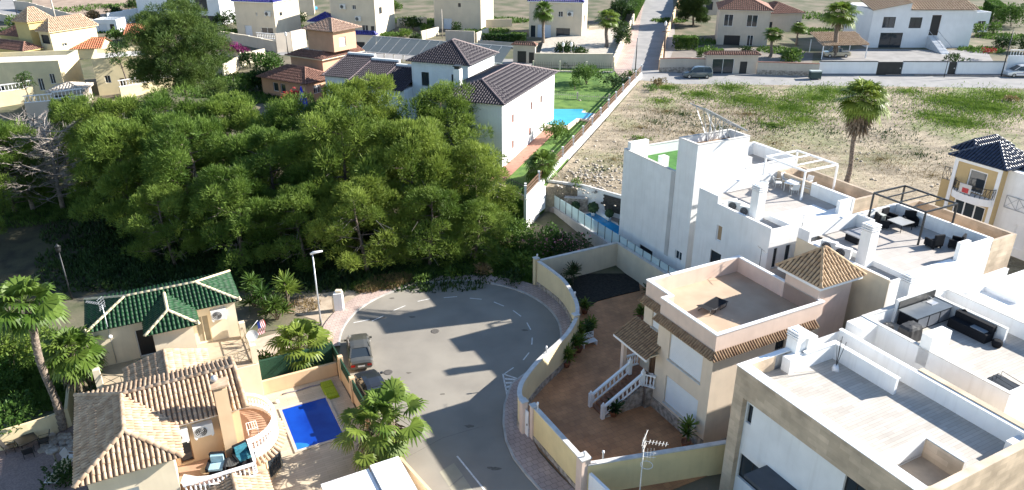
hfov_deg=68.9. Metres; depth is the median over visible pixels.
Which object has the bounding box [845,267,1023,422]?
white house
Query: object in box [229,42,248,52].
flowering bush
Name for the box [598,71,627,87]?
shrub
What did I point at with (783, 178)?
terrace chair
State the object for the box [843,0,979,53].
white gabled house
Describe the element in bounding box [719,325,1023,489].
stone clad house
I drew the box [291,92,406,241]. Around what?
pine tree
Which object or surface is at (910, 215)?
armchair
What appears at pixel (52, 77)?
window
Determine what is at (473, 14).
blue roof villa
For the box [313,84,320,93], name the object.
window
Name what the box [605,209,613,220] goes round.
potted bush
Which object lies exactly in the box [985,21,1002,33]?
bush
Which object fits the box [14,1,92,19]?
stepped wall
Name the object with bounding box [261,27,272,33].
window
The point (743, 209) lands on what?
air conditioner
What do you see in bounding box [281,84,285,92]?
window
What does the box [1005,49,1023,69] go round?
balustrade wall
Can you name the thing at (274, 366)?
screen hedge
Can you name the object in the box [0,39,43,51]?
yellow house
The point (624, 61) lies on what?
pavement
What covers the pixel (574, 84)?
shrub
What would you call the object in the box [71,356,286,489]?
tan roof house
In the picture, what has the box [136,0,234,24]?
modern house
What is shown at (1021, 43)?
bush
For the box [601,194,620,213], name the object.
wall planter
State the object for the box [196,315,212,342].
door
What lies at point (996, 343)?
pot
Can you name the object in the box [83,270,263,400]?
green roof house
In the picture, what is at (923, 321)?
door
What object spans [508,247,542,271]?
bush
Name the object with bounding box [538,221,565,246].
bush
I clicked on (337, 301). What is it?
utility pillar
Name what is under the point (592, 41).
gravel garden
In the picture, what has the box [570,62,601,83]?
shrub
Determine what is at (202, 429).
air conditioner
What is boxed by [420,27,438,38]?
ramp wall
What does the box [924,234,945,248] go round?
armchair
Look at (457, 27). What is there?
bush
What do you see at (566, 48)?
bush
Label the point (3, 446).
terrace chair
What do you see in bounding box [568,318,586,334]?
potted plant
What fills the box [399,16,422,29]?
bush
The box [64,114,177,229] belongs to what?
pine tree
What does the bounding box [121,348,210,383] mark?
porch roof block
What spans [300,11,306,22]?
bush
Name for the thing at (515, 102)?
villa
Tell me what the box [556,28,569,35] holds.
window
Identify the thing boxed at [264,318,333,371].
fan palm
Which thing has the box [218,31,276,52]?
street wall
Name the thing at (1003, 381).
metal rack
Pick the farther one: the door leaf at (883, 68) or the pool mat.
the door leaf at (883, 68)
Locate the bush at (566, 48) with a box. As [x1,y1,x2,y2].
[554,39,576,52]
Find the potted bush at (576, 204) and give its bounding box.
[571,201,579,208]
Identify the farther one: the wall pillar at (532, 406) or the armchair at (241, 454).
the wall pillar at (532, 406)
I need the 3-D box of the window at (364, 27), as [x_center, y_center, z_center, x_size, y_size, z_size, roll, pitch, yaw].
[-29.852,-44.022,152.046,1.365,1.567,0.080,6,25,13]
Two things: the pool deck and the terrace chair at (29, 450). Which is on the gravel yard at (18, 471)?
the terrace chair at (29, 450)
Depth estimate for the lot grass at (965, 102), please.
107.91 m
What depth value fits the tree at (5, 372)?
52.29 m
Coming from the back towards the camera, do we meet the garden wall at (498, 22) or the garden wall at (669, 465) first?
the garden wall at (498, 22)
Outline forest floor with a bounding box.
[0,183,526,307]
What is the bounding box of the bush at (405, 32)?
[399,28,414,36]
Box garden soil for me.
[32,0,135,18]
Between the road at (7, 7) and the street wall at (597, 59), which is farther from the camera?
the road at (7, 7)
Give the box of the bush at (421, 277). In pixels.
[411,272,430,283]
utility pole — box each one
[50,0,55,16]
[635,38,637,69]
[662,29,669,57]
[1001,31,1013,76]
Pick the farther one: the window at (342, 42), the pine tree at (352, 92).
the window at (342, 42)
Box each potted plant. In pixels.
[562,343,577,367]
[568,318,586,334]
[569,333,582,356]
[575,330,588,352]
[578,296,594,313]
[579,318,594,338]
[583,314,597,334]
[606,396,624,416]
[633,302,644,319]
[677,413,698,445]
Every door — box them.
[98,24,107,31]
[135,329,155,355]
[181,436,194,462]
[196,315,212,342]
[245,25,252,35]
[444,18,451,28]
[649,357,655,373]
[918,316,928,327]
[927,312,939,325]
[928,15,941,34]
[938,308,950,321]
[947,62,956,73]
[967,169,987,194]
[1013,225,1023,250]
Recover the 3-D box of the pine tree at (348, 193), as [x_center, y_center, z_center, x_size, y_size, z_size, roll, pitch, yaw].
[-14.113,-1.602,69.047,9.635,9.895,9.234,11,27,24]
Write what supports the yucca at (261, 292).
on the ground at (410, 8)
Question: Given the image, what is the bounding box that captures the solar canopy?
[362,36,512,64]
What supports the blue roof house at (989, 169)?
on the vacant lot
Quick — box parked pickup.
[821,46,850,57]
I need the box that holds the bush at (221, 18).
[212,9,236,25]
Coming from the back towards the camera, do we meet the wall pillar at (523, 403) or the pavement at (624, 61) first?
the pavement at (624, 61)
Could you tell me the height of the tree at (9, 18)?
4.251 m
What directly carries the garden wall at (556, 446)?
on the courtyard
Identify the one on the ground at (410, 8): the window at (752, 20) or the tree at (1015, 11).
the tree at (1015, 11)
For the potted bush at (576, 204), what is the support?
on the pool terrace
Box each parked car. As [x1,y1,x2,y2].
[344,333,372,369]
[354,369,389,402]
[682,66,712,78]
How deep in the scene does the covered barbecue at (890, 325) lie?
45.31 m
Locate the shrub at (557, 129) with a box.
[539,119,570,140]
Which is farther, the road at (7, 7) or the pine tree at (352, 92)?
the road at (7, 7)
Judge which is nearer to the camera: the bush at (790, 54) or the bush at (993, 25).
the bush at (790, 54)
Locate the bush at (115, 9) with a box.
[103,5,122,16]
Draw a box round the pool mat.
[320,380,339,399]
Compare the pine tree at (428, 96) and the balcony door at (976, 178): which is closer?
the balcony door at (976, 178)
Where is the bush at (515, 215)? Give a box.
[500,199,530,221]
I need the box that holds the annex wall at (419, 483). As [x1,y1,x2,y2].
[399,454,430,489]
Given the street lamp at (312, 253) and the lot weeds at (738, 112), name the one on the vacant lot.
the lot weeds at (738, 112)
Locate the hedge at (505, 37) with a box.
[481,33,526,41]
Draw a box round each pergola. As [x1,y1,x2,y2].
[762,150,838,199]
[868,185,957,244]
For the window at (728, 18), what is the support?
in the beige house at (743, 22)
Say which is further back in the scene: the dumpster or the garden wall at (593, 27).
the garden wall at (593, 27)
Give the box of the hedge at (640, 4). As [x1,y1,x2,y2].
[622,0,644,21]
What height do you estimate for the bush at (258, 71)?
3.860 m
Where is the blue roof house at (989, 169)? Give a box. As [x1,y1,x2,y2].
[935,134,1023,260]
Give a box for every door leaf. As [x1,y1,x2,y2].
[525,409,528,436]
[876,62,902,74]
[947,62,956,73]
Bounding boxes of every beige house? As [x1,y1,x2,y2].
[704,0,718,14]
[715,0,773,45]
[767,1,805,32]
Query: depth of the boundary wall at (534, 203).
78.74 m
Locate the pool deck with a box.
[249,376,370,489]
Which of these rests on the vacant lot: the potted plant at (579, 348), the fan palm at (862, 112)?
the fan palm at (862, 112)
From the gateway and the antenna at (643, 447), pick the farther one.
the gateway
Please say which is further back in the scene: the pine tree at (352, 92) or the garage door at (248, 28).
the garage door at (248, 28)
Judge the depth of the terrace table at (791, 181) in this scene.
61.47 m
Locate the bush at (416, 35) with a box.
[409,32,422,38]
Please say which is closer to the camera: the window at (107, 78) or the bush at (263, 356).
the bush at (263, 356)
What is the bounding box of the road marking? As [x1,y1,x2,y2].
[353,296,532,489]
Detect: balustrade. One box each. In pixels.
[180,474,220,487]
[555,92,609,99]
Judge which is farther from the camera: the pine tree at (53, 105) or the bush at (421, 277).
the pine tree at (53, 105)
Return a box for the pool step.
[295,443,310,448]
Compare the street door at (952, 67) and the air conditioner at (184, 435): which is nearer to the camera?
the air conditioner at (184, 435)
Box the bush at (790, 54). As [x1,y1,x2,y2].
[779,47,805,61]
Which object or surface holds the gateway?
on the ground at (410, 8)
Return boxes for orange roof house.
[69,37,112,58]
[122,23,143,45]
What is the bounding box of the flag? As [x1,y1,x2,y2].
[249,319,265,334]
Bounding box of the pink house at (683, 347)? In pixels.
[588,245,866,444]
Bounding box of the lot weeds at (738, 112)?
[523,94,1020,197]
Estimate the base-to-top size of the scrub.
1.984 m
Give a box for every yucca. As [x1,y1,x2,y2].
[238,270,264,307]
[245,282,274,312]
[257,291,295,319]
[264,268,304,305]
[562,260,582,284]
[562,273,574,284]
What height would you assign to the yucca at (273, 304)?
2.941 m
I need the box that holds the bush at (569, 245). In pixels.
[548,229,591,254]
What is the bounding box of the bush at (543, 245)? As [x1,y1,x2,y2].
[522,226,562,256]
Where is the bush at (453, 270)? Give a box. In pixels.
[444,265,461,278]
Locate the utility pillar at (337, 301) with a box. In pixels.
[332,289,343,311]
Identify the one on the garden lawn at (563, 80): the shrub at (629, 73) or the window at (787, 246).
the shrub at (629, 73)
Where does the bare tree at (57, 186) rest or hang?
on the forest floor
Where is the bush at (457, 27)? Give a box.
[451,21,462,30]
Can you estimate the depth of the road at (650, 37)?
152.41 m
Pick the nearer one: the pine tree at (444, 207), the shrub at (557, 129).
the pine tree at (444, 207)
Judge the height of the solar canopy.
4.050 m
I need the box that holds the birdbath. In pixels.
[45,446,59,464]
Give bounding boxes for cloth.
[879,213,885,220]
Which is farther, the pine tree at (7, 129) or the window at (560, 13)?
the window at (560, 13)
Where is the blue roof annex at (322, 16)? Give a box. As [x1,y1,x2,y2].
[307,11,332,23]
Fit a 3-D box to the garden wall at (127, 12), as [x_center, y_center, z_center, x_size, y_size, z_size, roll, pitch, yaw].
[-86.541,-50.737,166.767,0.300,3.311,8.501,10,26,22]
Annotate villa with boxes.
[230,0,300,37]
[320,38,559,167]
[329,0,394,35]
[434,0,493,30]
[527,0,587,37]
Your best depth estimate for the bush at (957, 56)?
130.10 m
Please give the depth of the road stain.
56.11 m
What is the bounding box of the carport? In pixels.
[809,31,869,58]
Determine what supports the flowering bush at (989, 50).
on the paved yard at (890, 55)
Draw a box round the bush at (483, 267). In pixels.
[473,262,493,275]
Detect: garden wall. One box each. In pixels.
[0,388,73,450]
[106,8,137,21]
[218,48,240,56]
[221,48,264,75]
[397,17,426,25]
[486,19,511,26]
[517,260,579,428]
[533,407,579,488]
[540,242,667,287]
[587,440,725,489]
[588,472,609,489]
[589,26,615,29]
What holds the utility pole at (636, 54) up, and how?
on the ground at (410, 8)
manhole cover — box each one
[383,370,392,374]
[431,329,438,333]
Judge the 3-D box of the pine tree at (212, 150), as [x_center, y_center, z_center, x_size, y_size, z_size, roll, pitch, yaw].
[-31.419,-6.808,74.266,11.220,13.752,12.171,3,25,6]
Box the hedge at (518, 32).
[512,31,526,40]
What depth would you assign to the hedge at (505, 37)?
143.55 m
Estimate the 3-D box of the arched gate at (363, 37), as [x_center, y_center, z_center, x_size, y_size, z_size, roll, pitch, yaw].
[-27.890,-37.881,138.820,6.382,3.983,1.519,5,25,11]
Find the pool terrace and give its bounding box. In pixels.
[549,207,618,222]
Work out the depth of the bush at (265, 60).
122.01 m
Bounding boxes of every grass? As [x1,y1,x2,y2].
[0,175,119,416]
[623,77,1023,140]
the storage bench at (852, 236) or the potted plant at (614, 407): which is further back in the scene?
the storage bench at (852, 236)
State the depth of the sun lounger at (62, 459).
45.92 m
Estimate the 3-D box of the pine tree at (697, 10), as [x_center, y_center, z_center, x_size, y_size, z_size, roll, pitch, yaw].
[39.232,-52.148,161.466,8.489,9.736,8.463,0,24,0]
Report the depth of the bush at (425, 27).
155.50 m
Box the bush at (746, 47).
[738,45,753,51]
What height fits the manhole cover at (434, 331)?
0.014 m
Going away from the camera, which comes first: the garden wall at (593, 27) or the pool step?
the pool step
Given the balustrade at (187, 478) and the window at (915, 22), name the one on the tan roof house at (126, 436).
the balustrade at (187, 478)
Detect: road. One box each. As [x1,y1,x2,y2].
[0,0,19,16]
[277,52,534,65]
[338,282,559,489]
[631,0,676,72]
[633,69,1023,87]
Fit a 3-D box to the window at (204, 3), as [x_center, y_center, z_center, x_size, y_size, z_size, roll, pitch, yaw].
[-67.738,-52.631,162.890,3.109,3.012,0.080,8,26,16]
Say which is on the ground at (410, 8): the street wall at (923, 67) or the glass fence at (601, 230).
the street wall at (923, 67)
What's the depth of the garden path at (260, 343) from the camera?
59.80 m
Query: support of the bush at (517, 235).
on the ground at (410, 8)
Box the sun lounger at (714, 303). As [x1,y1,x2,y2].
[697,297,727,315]
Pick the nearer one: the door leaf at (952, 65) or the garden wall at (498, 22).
the door leaf at (952, 65)
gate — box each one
[355,30,378,47]
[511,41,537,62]
[525,409,528,436]
[876,62,902,74]
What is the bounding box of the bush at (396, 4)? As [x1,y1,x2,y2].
[394,0,402,9]
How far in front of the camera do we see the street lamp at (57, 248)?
65.16 m
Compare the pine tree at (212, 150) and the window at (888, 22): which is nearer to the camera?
the pine tree at (212, 150)
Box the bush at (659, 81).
[650,77,667,85]
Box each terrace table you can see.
[14,432,39,447]
[783,178,805,192]
[887,216,914,232]
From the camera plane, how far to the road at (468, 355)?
57.72 m
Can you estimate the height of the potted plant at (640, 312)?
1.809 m
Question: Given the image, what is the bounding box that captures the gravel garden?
[540,29,624,55]
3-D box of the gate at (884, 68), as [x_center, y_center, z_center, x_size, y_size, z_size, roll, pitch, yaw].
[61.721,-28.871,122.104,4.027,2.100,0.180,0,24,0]
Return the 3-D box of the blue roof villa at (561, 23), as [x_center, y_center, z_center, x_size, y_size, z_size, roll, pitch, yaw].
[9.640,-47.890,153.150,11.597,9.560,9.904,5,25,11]
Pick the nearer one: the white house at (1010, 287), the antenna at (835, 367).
the antenna at (835, 367)
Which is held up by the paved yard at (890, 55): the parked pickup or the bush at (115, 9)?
the parked pickup
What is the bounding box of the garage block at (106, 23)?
[93,17,125,31]
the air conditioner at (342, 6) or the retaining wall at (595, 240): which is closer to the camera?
the retaining wall at (595, 240)
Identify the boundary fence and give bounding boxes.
[495,175,526,224]
[524,65,642,198]
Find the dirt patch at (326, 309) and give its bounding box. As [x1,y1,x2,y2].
[289,290,359,326]
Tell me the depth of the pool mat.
53.72 m
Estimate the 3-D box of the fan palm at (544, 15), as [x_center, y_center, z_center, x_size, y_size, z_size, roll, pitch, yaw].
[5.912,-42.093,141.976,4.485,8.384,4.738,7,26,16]
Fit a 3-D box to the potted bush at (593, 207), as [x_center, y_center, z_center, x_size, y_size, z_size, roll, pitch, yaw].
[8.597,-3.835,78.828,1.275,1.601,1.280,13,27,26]
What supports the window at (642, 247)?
in the white house at (663, 182)
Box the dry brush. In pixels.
[279,271,414,313]
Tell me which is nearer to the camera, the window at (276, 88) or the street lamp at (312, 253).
the street lamp at (312, 253)
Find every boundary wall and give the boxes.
[524,185,545,222]
[546,179,620,218]
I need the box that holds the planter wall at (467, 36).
[445,30,474,42]
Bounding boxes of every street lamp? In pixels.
[54,244,72,299]
[310,250,322,325]
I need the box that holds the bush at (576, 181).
[571,177,582,186]
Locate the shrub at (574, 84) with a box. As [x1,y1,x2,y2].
[569,77,579,89]
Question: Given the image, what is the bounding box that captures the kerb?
[338,280,561,489]
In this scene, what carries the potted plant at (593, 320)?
on the courtyard
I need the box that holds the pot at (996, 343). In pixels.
[991,338,1002,348]
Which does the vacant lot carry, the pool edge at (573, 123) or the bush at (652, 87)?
the bush at (652, 87)
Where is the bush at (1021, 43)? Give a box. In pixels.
[1017,34,1023,51]
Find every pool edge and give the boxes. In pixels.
[278,395,344,452]
[543,111,597,131]
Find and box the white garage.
[321,456,416,489]
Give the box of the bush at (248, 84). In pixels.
[238,71,261,90]
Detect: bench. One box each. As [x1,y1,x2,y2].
[580,331,597,348]
[844,227,861,244]
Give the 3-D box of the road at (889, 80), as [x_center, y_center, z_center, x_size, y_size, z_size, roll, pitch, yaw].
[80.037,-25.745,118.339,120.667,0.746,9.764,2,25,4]
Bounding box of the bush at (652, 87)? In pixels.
[642,82,657,90]
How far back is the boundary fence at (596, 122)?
94.83 m
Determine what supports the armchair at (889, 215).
on the white house at (883, 258)
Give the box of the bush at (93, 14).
[84,9,100,18]
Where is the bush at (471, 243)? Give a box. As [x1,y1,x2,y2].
[462,231,491,252]
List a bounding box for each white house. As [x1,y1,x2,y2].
[619,129,797,270]
[691,166,878,278]
[794,200,1016,328]
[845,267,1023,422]
[965,270,1023,320]
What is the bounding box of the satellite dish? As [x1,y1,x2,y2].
[247,330,257,340]
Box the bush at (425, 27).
[419,23,431,30]
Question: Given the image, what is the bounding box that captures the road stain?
[340,297,528,469]
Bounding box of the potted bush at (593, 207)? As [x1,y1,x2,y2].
[588,201,598,215]
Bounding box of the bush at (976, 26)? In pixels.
[972,22,988,35]
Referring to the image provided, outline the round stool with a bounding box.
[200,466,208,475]
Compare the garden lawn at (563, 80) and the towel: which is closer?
the towel
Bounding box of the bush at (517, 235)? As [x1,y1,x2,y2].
[500,217,539,254]
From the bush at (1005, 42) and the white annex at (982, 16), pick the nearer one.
the bush at (1005, 42)
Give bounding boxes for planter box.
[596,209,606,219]
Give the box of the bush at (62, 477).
[37,455,72,489]
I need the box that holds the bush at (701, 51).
[696,45,717,56]
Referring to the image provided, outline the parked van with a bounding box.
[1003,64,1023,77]
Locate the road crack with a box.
[393,407,481,457]
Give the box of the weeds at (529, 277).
[351,242,554,290]
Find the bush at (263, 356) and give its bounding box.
[257,349,276,359]
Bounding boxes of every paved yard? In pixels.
[671,48,812,62]
[821,49,992,61]
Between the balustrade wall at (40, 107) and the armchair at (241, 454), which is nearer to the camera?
the armchair at (241, 454)
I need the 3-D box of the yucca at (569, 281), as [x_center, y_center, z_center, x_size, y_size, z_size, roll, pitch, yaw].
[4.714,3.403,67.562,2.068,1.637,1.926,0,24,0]
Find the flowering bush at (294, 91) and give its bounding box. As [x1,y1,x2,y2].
[280,87,306,101]
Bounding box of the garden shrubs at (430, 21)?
[0,2,1022,103]
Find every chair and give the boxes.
[0,440,16,454]
[21,445,34,459]
[38,429,49,446]
[59,447,73,460]
[245,421,258,437]
[772,175,782,187]
[781,172,787,180]
[789,184,800,194]
[806,175,814,181]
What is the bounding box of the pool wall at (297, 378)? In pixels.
[262,361,337,394]
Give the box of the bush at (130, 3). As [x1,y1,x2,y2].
[124,0,136,8]
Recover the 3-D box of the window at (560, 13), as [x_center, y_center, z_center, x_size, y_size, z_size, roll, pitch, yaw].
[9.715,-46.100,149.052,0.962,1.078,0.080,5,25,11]
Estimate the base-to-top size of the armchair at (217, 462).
1.127 m
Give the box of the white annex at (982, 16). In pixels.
[972,10,991,32]
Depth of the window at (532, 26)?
151.54 m
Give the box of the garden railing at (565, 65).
[533,60,614,72]
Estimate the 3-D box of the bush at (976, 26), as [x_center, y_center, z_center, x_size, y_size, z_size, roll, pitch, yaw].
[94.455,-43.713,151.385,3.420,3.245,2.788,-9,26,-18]
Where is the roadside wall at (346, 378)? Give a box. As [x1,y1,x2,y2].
[327,337,381,433]
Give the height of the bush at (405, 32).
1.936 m
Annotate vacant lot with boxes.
[545,80,1023,274]
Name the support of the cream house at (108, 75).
on the ground at (410, 8)
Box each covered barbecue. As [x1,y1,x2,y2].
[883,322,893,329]
[897,320,922,341]
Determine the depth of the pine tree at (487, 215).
70.17 m
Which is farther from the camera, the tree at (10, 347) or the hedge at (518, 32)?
the hedge at (518, 32)
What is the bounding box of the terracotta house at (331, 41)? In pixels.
[256,17,363,103]
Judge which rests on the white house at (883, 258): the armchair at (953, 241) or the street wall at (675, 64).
the armchair at (953, 241)
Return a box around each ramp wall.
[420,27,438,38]
[475,28,488,41]
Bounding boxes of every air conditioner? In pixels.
[180,426,189,442]
[192,419,213,439]
[210,307,226,321]
[264,11,270,16]
[339,4,345,8]
[728,199,742,211]
[739,204,749,215]
[820,238,838,249]
[834,244,852,259]
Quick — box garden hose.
[282,384,320,394]
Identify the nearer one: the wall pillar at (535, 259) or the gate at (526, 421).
the gate at (526, 421)
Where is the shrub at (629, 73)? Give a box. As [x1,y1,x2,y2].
[621,69,638,78]
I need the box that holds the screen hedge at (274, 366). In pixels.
[259,343,332,379]
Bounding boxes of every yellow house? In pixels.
[0,25,18,39]
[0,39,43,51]
[34,13,98,50]
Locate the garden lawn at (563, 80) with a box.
[330,68,628,225]
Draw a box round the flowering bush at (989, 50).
[981,47,996,53]
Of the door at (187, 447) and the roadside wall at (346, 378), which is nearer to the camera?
the door at (187, 447)
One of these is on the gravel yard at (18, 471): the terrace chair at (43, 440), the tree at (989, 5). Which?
the terrace chair at (43, 440)
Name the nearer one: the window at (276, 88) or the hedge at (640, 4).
the window at (276, 88)
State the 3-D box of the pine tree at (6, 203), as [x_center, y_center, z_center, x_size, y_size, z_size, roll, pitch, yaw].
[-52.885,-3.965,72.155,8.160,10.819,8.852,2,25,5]
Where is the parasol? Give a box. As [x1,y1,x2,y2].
[298,86,306,114]
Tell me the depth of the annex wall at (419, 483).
43.86 m
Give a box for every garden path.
[250,333,289,356]
[493,130,552,182]
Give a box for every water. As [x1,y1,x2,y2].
[282,398,341,449]
[548,109,592,124]
[586,213,618,234]
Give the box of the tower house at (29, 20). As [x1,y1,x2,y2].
[11,6,52,50]
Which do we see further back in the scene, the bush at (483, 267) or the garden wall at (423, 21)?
the garden wall at (423, 21)
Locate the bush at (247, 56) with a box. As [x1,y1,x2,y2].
[238,50,257,67]
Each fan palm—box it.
[0,274,70,431]
[40,324,109,392]
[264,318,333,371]
[331,397,409,471]
[348,376,431,459]
[522,149,560,184]
[532,0,553,45]
[595,8,620,46]
[762,27,784,56]
[791,22,807,44]
[819,1,861,57]
[830,76,891,182]
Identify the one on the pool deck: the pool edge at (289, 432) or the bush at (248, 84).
the pool edge at (289, 432)
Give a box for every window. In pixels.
[37,78,44,89]
[49,74,55,83]
[104,75,110,82]
[195,0,207,10]
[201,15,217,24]
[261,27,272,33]
[266,445,282,478]
[273,82,278,90]
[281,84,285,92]
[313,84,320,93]
[339,36,345,46]
[362,25,367,29]
[422,72,428,86]
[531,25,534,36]
[537,24,550,37]
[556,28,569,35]
[558,11,562,16]
[640,244,651,254]
[675,250,681,260]
[706,2,712,9]
[710,250,720,262]
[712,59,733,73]
[716,225,721,240]
[723,14,733,25]
[739,454,757,489]
[746,15,757,26]
[746,35,753,45]
[747,405,752,422]
[771,248,776,269]
[775,340,783,350]
[784,245,789,259]
[844,476,865,489]
[878,33,902,47]
[882,17,895,27]
[908,17,922,27]
[952,198,985,220]
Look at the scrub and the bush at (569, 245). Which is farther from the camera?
the scrub
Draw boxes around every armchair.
[205,451,228,474]
[231,440,255,466]
[874,212,890,228]
[882,207,897,223]
[902,210,919,227]
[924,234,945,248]
[948,233,966,247]
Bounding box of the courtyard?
[528,284,705,489]
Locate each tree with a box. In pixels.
[0,106,65,176]
[0,111,98,209]
[0,115,76,210]
[0,118,55,213]
[0,172,19,234]
[0,320,54,372]
[0,355,23,403]
[0,387,41,434]
[4,14,17,26]
[13,70,37,101]
[46,91,95,168]
[51,92,154,200]
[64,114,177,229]
[104,40,130,82]
[113,177,207,264]
[119,0,238,100]
[131,82,229,192]
[132,109,241,225]
[182,155,292,276]
[189,90,266,169]
[195,123,325,236]
[246,90,336,187]
[250,180,346,272]
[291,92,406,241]
[301,173,413,272]
[310,71,411,188]
[362,114,467,238]
[386,180,476,266]
[391,77,494,172]
[439,190,514,267]
[442,139,522,224]
[609,0,637,19]
[610,20,632,44]
[675,0,711,24]
[983,0,1007,23]
[990,2,1023,25]
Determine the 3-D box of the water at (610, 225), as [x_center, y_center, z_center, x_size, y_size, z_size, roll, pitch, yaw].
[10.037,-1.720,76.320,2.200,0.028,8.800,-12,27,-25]
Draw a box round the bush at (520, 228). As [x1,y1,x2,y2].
[483,215,522,248]
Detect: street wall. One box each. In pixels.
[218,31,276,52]
[275,29,306,51]
[478,40,512,47]
[535,53,612,67]
[613,13,634,63]
[658,1,678,69]
[659,57,705,71]
[756,61,819,75]
[819,61,877,74]
[901,61,949,74]
[955,61,1005,74]
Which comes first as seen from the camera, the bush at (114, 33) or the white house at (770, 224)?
the white house at (770, 224)
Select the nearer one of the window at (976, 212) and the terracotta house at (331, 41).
the window at (976, 212)
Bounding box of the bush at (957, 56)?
[942,53,970,61]
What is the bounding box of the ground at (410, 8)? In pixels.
[0,0,1023,489]
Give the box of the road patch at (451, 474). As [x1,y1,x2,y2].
[440,463,471,489]
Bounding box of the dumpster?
[808,70,822,79]
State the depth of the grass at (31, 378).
58.79 m
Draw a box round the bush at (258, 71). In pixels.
[246,66,274,88]
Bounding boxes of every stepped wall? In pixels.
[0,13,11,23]
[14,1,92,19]
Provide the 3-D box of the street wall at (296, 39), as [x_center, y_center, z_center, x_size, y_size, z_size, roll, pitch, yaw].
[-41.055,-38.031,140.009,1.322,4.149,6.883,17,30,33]
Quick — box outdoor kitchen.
[897,290,953,328]
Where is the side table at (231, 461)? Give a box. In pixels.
[226,457,237,468]
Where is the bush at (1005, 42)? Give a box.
[991,34,1017,48]
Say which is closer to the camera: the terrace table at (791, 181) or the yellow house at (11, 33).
the terrace table at (791, 181)
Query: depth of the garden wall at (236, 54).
134.88 m
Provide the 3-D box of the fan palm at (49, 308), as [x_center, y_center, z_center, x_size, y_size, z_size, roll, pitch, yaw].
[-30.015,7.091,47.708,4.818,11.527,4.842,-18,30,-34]
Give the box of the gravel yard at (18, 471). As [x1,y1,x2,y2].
[0,421,87,489]
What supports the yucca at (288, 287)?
on the ground at (410, 8)
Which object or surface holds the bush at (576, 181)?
on the vacant lot
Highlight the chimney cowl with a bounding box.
[210,375,216,382]
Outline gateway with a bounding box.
[703,50,761,73]
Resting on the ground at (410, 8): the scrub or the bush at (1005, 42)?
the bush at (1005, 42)
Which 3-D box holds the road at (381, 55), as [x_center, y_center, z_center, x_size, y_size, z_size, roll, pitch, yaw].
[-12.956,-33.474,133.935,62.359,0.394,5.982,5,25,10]
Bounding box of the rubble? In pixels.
[551,95,953,205]
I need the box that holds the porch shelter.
[44,82,93,100]
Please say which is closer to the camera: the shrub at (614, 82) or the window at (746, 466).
the window at (746, 466)
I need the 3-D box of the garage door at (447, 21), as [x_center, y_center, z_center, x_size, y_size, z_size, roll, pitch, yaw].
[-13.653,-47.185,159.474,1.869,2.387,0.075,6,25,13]
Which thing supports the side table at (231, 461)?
on the tan roof house at (126, 436)
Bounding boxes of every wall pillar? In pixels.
[518,397,528,433]
[529,402,536,438]
[532,256,539,285]
[571,312,579,333]
[575,452,591,489]
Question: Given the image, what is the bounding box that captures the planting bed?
[568,273,639,305]
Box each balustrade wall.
[0,80,37,106]
[22,88,82,126]
[117,78,172,97]
[256,32,275,40]
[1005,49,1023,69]
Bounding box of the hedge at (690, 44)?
[672,34,699,49]
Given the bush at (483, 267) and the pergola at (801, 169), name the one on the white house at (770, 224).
the pergola at (801, 169)
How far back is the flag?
54.11 m
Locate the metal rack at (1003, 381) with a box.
[987,371,1022,390]
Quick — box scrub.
[561,94,1012,177]
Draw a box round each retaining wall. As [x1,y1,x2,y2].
[524,213,538,229]
[553,207,609,245]
[564,196,587,210]
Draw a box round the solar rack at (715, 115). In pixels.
[690,103,747,140]
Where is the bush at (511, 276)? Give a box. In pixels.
[500,265,524,287]
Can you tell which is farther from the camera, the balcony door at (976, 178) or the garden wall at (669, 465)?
the balcony door at (976, 178)
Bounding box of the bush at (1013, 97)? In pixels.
[1002,95,1020,101]
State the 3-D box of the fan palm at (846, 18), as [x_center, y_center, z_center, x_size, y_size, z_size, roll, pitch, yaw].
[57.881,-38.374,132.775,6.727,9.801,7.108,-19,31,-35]
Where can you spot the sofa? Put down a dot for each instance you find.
(980, 330)
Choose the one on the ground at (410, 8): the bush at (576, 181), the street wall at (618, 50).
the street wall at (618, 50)
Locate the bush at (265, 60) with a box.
[252,51,284,70]
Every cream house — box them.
[0,50,84,100]
[91,46,149,95]
[298,0,314,14]
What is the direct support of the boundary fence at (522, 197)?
on the ground at (410, 8)
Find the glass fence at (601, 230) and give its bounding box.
[554,195,675,272]
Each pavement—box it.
[323,274,574,489]
[612,6,642,80]
[681,71,1023,76]
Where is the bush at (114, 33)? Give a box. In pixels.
[105,27,123,40]
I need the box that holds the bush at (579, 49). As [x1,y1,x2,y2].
[574,46,588,52]
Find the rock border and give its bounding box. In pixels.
[37,432,73,453]
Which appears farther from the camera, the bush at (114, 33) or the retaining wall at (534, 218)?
the bush at (114, 33)
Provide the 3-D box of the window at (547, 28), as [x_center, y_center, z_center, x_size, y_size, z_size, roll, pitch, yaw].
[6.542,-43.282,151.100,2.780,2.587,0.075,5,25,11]
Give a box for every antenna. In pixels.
[85,297,116,362]
[639,431,668,489]
[831,336,846,371]
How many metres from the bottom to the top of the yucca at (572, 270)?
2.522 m
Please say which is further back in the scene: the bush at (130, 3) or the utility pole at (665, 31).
the bush at (130, 3)
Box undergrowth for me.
[32,209,508,293]

